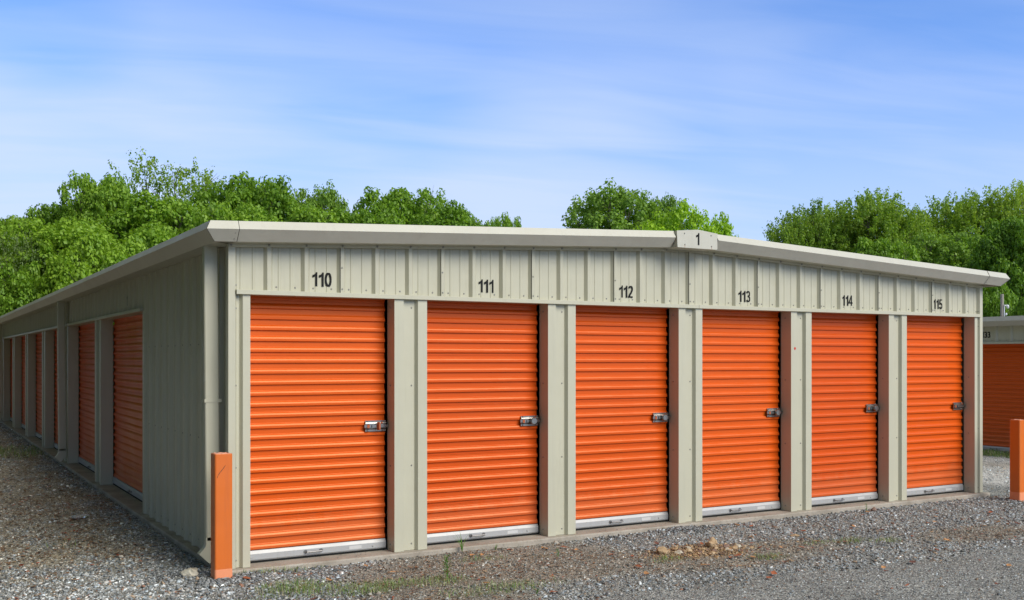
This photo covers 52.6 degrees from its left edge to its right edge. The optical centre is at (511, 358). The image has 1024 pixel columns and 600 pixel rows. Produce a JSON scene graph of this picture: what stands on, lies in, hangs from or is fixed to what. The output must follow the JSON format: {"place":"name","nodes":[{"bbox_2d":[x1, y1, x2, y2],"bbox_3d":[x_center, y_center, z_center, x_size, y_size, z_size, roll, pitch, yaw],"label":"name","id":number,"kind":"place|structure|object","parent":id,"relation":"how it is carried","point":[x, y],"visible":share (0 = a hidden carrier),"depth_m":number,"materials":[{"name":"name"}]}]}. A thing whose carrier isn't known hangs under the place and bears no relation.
{"place":"outdoors","nodes":[
{"label":"outdoors","id":0,"kind":"place"},
{"bbox_2d":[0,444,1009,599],"bbox_3d":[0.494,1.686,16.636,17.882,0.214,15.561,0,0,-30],"label":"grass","id":1,"kind":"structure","parent":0,"point":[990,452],"depth_m":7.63,"materials":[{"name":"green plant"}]},
{"bbox_2d":[0,422,1023,599],"bbox_3d":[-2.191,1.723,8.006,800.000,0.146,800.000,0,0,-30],"label":"ground","id":2,"kind":"structure","parent":0,"point":[778,591],"depth_m":8.43,"materials":[{"name":"grey gravel"}]},
{"bbox_2d":[0,215,43,256],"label":"maple tree","id":3,"kind":"object","parent":2,"relation":"on","point":[3,221],"visible":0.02,"depth_m":49.97,"materials":[{"name":"green plant"}]},
{"bbox_2d":[0,230,52,305],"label":"shrub","id":4,"kind":"object","parent":2,"relation":"on","point":[22,251],"visible":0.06,"depth_m":39.19,"materials":[{"name":"green plant"}]},
{"bbox_2d":[0,258,53,315],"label":"shrub","id":5,"kind":"object","parent":2,"relation":"on","point":[21,289],"visible":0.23,"depth_m":37.55,"materials":[{"name":"green plant"}]},
{"bbox_2d":[24,201,67,235],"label":"maple tree","id":6,"kind":"object","parent":2,"relation":"on","point":[47,213],"visible":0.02,"depth_m":49.97,"materials":[{"name":"green plant"}]},
{"bbox_2d":[0,215,126,276],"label":"maple tree","id":7,"kind":"object","parent":2,"relation":"on","point":[56,237],"visible":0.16,"depth_m":39.99,"materials":[{"name":"green plant"}]},
{"bbox_2d":[71,514,89,518],"bbox_3d":[-4.513,1.658,10.858,0.067,0.048,0.192,0,0,41],"label":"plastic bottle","id":8,"kind":"object","parent":2,"relation":"on","point":[79,516],"visible":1,"depth_m":10.83,"materials":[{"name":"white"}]},
{"bbox_2d":[34,231,149,324],"bbox_3d":[-15.143,-1.312,38.371,4.450,6.755,4.840,0,0,18],"label":"young maple","id":9,"kind":"object","parent":2,"relation":"on","point":[74,263],"visible":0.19,"depth_m":37.59,"materials":[{"name":"green plant"}]},
{"bbox_2d":[57,169,134,229],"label":"maple tree","id":10,"kind":"object","parent":2,"relation":"on","point":[107,194],"visible":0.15,"depth_m":48.46,"materials":[{"name":"green plant"}]},
{"bbox_2d":[95,189,209,248],"bbox_3d":[-15.717,-2.679,47.031,7.484,9.417,6.873,0,0,16],"label":"maple tree","id":11,"kind":"object","parent":2,"relation":"on","point":[136,215],"visible":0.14,"depth_m":45.56,"materials":[{"name":"green plant"}]},
{"bbox_2d":[130,218,192,254],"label":"young maple","id":12,"kind":"object","parent":2,"relation":"on","point":[154,234],"visible":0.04,"depth_m":42.23,"materials":[{"name":"green plant"}]},
{"bbox_2d":[108,146,231,228],"bbox_3d":[-17.579,-4.413,55.835,9.014,13.104,8.415,0,0,4],"label":"locust tree","id":13,"kind":"object","parent":2,"relation":"on","point":[185,191],"visible":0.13,"depth_m":54.51,"materials":[{"name":"green plant"}]},
{"bbox_2d":[180,568,197,576],"bbox_3d":[-2.458,1.640,7.897,0.160,0.083,0.117,0,0,38],"label":"rock","id":14,"kind":"object","parent":2,"relation":"on","point":[187,572],"visible":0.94,"depth_m":7.86,"materials":[{"name":"beige stone"}]},
{"bbox_2d":[211,452,231,578],"bbox_3d":[-2.189,1.222,7.811,0.135,1.022,0.135,0,0,-30],"label":"bollard","id":15,"kind":"object","parent":2,"relation":"on","point":[221,514],"visible":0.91,"depth_m":7.76,"materials":[{"name":"orange metal"}]},
{"bbox_2d":[190,198,277,229],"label":"maple tree","id":16,"kind":"object","parent":2,"relation":"on","point":[220,211],"visible":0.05,"depth_m":43.75,"materials":[{"name":"green plant"}]},
{"bbox_2d":[190,170,311,221],"bbox_3d":[-12.602,-3.501,50.968,6.228,11.187,6.646,0,0,27],"label":"maple tree","id":17,"kind":"object","parent":2,"relation":"on","point":[271,197],"visible":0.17,"depth_m":49.88,"materials":[{"name":"green plant"}]},
{"bbox_2d":[268,215,310,222],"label":"young maple","id":18,"kind":"object","parent":2,"relation":"on","point":[275,219],"depth_m":41.71,"materials":[{"name":"green plant"}]},
{"bbox_2d":[288,205,340,222],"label":"maple tree","id":19,"kind":"object","parent":2,"relation":"on","point":[311,214],"visible":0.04,"depth_m":45.81,"materials":[{"name":"green plant"}]},
{"bbox_2d":[291,179,349,215],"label":"broadleaf tree","id":20,"kind":"object","parent":2,"relation":"on","point":[329,200],"visible":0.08,"depth_m":54.36,"materials":[{"name":"green plant"}]},
{"bbox_2d":[328,207,404,224],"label":"maple tree","id":21,"kind":"object","parent":2,"relation":"on","point":[354,218],"visible":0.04,"depth_m":45.49,"materials":[{"name":"green plant"}]},
{"bbox_2d":[352,186,447,224],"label":"maple tree","id":22,"kind":"object","parent":2,"relation":"on","point":[403,209],"visible":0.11,"depth_m":51.17,"materials":[{"name":"green plant"}]},
{"bbox_2d":[406,200,477,225],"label":"maple tree","id":23,"kind":"object","parent":2,"relation":"on","point":[452,215],"visible":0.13,"depth_m":49.61,"materials":[{"name":"green plant"}]},
{"bbox_2d":[441,554,451,578],"bbox_3d":[-0.492,1.585,7.835,0.102,0.199,0.101,0,0,-30],"label":"weed","id":24,"kind":"object","parent":2,"relation":"on","point":[446,567],"visible":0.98,"depth_m":7.84,"materials":[{"name":"green plant"}]},
{"bbox_2d":[456,530,467,550],"bbox_3d":[-0.448,1.575,8.914,0.232,0.192,0.308,0,0,31],"label":"weed","id":25,"kind":"object","parent":2,"relation":"on","point":[461,542],"visible":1,"depth_m":8.91,"materials":[{"name":"green plant"}]},
{"bbox_2d":[472,217,500,226],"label":"maple tree","id":26,"kind":"object","parent":2,"relation":"on","point":[482,225],"visible":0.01,"depth_m":51.42,"materials":[{"name":"green plant"}]},
{"bbox_2d":[0,220,1009,572],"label":"storage building","id":27,"kind":"structure","parent":2,"relation":"on","point":[342,394],"depth_m":9.89,"materials":[{"name":"metal"}]},
{"bbox_2d":[10,339,12,421],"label":"roll up door","id":28,"kind":"structure","parent":27,"relation":"in","point":[11,416],"depth_m":26.69,"materials":[{"name":"orange metal"}]},
{"bbox_2d":[21,336,24,429],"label":"roll up door","id":29,"kind":"structure","parent":27,"relation":"in","point":[23,338],"depth_m":24.01,"materials":[{"name":"orange metal"}]},
{"bbox_2d":[35,333,41,439],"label":"roll up door","id":30,"kind":"structure","parent":27,"relation":"in","point":[38,433],"depth_m":21.12,"materials":[{"name":"orange metal"}]},
{"bbox_2d":[54,330,57,449],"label":"roll up door","id":31,"kind":"structure","parent":27,"relation":"in","point":[56,382],"depth_m":18.69,"materials":[{"name":"orange metal"}]},
{"bbox_2d":[78,323,94,472],"bbox_3d":[-6.082,0.522,14.989,0.089,2.219,2.674,0,0,-30],"label":"roll up door","id":32,"kind":"structure","parent":27,"relation":"in","point":[86,458],"depth_m":15.43,"materials":[{"name":"orange metal"}]},
{"bbox_2d":[113,314,142,501],"bbox_3d":[-4.472,0.522,12.224,0.089,2.219,2.774,0,0,-30],"label":"roll up door","id":33,"kind":"structure","parent":27,"relation":"in","point":[128,331],"depth_m":12.51,"materials":[{"name":"orange metal"}]},
{"bbox_2d":[250,296,387,562],"bbox_3d":[-1.603,0.522,8.514,1.246,2.219,0.103,0,0,-30],"label":"roll up door","id":34,"kind":"structure","parent":27,"relation":"in","point":[318,425],"depth_m":8.53,"materials":[{"name":"orange metal"}]},
{"bbox_2d":[427,301,540,544],"bbox_3d":[-0.285,0.522,9.280,1.246,2.219,0.104,0,0,-30],"label":"roll up door","id":35,"kind":"structure","parent":27,"relation":"in","point":[482,419],"depth_m":9.31,"materials":[{"name":"orange metal"}]},
{"bbox_2d":[576,306,669,529],"bbox_3d":[1.032,0.522,10.047,1.246,2.219,0.104,0,0,-30],"label":"roll up door","id":36,"kind":"structure","parent":27,"relation":"in","point":[622,417],"depth_m":10.09,"materials":[{"name":"orange metal"}]},
{"bbox_2d":[702,309,781,517],"bbox_3d":[2.349,0.522,10.813,1.246,2.219,0.104,0,0,-30],"label":"roll up door","id":37,"kind":"structure","parent":27,"relation":"in","point":[741,412],"depth_m":10.86,"materials":[{"name":"orange metal"}]},
{"bbox_2d":[812,313,879,506],"bbox_3d":[3.666,0.522,11.580,1.246,2.219,0.104,0,0,-30],"label":"roll up door","id":38,"kind":"structure","parent":27,"relation":"in","point":[844,407],"depth_m":11.64,"materials":[{"name":"orange metal"}]},
{"bbox_2d":[907,316,965,496],"bbox_3d":[4.979,0.522,12.353,1.246,2.219,0.089,0,0,-30],"label":"roll up door","id":39,"kind":"structure","parent":27,"relation":"in","point":[935,406],"depth_m":12.41,"materials":[{"name":"orange metal"}]},
{"bbox_2d":[490,212,521,226],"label":"maple tree","id":40,"kind":"object","parent":2,"relation":"on","point":[506,222],"visible":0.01,"depth_m":52.64,"materials":[{"name":"green plant"}]},
{"bbox_2d":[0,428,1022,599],"bbox_3d":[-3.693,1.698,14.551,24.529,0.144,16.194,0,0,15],"label":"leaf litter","id":41,"kind":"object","parent":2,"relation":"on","point":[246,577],"visible":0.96,"depth_m":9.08,"materials":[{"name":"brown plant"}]},
{"bbox_2d":[561,177,688,229],"bbox_3d":[5.883,-3.878,58.241,8.073,11.960,8.214,0,0,30],"label":"broadleaf tree","id":42,"kind":"object","parent":2,"relation":"on","point":[593,214],"visible":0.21,"depth_m":56.69,"materials":[{"name":"green plant"}]},
{"bbox_2d":[656,546,668,554],"bbox_3d":[1.278,1.641,8.797,0.111,0.084,0.084,0,0,23],"label":"rock","id":43,"kind":"object","parent":2,"relation":"on","point":[663,550],"visible":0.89,"depth_m":8.77,"materials":[{"name":"beige stone"}]},
{"bbox_2d":[646,193,684,223],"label":"broadleaf tree","id":44,"kind":"object","parent":2,"relation":"on","point":[670,203],"visible":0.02,"depth_m":59.63,"materials":[{"name":"green plant"}]},
{"bbox_2d":[632,198,718,233],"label":"lime tree","id":45,"kind":"object","parent":2,"relation":"on","point":[696,221],"visible":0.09,"depth_m":49.20,"materials":[{"name":"green plant"}]},
{"bbox_2d":[706,537,716,546],"bbox_3d":[1.753,1.628,9.126,0.101,0.103,0.117,0,0,1],"label":"rock","id":46,"kind":"object","parent":2,"relation":"on","point":[712,542],"visible":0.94,"depth_m":9.09,"materials":[{"name":"beige stone"}]},
{"bbox_2d":[702,211,738,236],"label":"lime tree","id":47,"kind":"object","parent":2,"relation":"on","point":[723,227],"visible":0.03,"depth_m":52.13,"materials":[{"name":"green plant"}]},
{"bbox_2d":[762,197,855,252],"bbox_3d":[16.481,-3.475,57.891,6.367,11.068,6.490,0,0,28],"label":"elm tree","id":48,"kind":"object","parent":2,"relation":"on","point":[796,230],"visible":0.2,"depth_m":56.89,"materials":[{"name":"green plant"}]},
{"bbox_2d":[809,202,862,251],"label":"elm tree","id":49,"kind":"object","parent":2,"relation":"on","point":[827,206],"depth_m":61.04,"materials":[{"name":"green plant"}]},
{"bbox_2d":[805,186,939,262],"bbox_3d":[20.034,-3.813,57.960,8.225,11.784,8.228,0,0,-36],"label":"elm tree","id":50,"kind":"object","parent":2,"relation":"on","point":[870,220],"visible":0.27,"depth_m":56.15,"materials":[{"name":"green plant"}]},
{"bbox_2d":[851,236,919,261],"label":"tree","id":51,"kind":"object","parent":2,"relation":"on","point":[886,249],"visible":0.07,"depth_m":46.56,"materials":[{"name":"green plant"}]},
{"bbox_2d":[892,203,947,240],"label":"elm tree","id":52,"kind":"object","parent":2,"relation":"on","point":[928,220],"visible":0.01,"depth_m":59.33,"materials":[{"name":"green plant"}]},
{"bbox_2d":[905,226,983,266],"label":"broadleaf tree","id":53,"kind":"object","parent":2,"relation":"on","point":[939,247],"visible":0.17,"depth_m":51.01,"materials":[{"name":"green plant"}]},
{"bbox_2d":[915,184,1016,258],"bbox_3d":[26.375,-3.973,60.036,7.922,12.125,7.924,0,0,10],"label":"elm tree","id":54,"kind":"object","parent":2,"relation":"on","point":[970,211],"visible":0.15,"depth_m":58.62,"materials":[{"name":"green plant"}]},
{"bbox_2d":[959,247,992,267],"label":"broadleaf tree","id":55,"kind":"object","parent":2,"relation":"on","point":[968,260],"depth_m":49.36,"materials":[{"name":"green plant"}]},
{"bbox_2d":[965,214,1023,309],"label":"maple tree","id":56,"kind":"object","parent":2,"relation":"on","point":[1002,242],"visible":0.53,"depth_m":45.47,"materials":[{"name":"green plant"}]},
{"bbox_2d":[983,282,1018,316],"bbox_3d":[19.448,-0.693,42.084,2.534,5.382,2.330,0,0,-22],"label":"shrub","id":57,"kind":"object","parent":2,"relation":"on","point":[991,299],"visible":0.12,"depth_m":41.35,"materials":[{"name":"green plant"}]},
{"bbox_2d":[980,178,1023,233],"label":"elm tree","id":58,"kind":"object","parent":2,"relation":"on","point":[1009,205],"visible":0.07,"depth_m":57.25,"materials":[{"name":"green plant"}]},
{"bbox_2d":[983,316,1023,451],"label":"storage building","id":59,"kind":"structure","parent":2,"relation":"on","point":[1003,371],"depth_m":19.64,"materials":[{"name":"metal"}]},
{"bbox_2d":[983,344,1023,451],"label":"roll up door","id":60,"kind":"structure","parent":59,"relation":"in","point":[1003,364],"depth_m":19.71,"materials":[{"name":"orange metal"}]},
{"bbox_2d":[1000,294,1008,315],"bbox_3d":[18.039,-0.306,37.968,0.306,4.078,0.148,0,0,24],"label":"utility pole","id":61,"kind":"object","parent":2,"relation":"on","point":[1002,309],"visible":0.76,"depth_m":37.95,"materials":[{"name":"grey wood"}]},
{"bbox_2d":[1006,290,1023,315],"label":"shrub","id":62,"kind":"object","parent":2,"relation":"on","point":[1018,310],"visible":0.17,"depth_m":39.97,"materials":[{"name":"green plant"}]},
{"bbox_2d":[1010,419,1023,500],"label":"bollard","id":63,"kind":"object","parent":2,"relation":"on","point":[1016,459],"visible":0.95,"depth_m":12.16,"materials":[{"name":"orange metal"}]},
{"bbox_2d":[0,0,1023,240],"label":"sky","id":64,"kind":"structure","parent":0,"point":[749,111],"materials":[{"name":"blue"}]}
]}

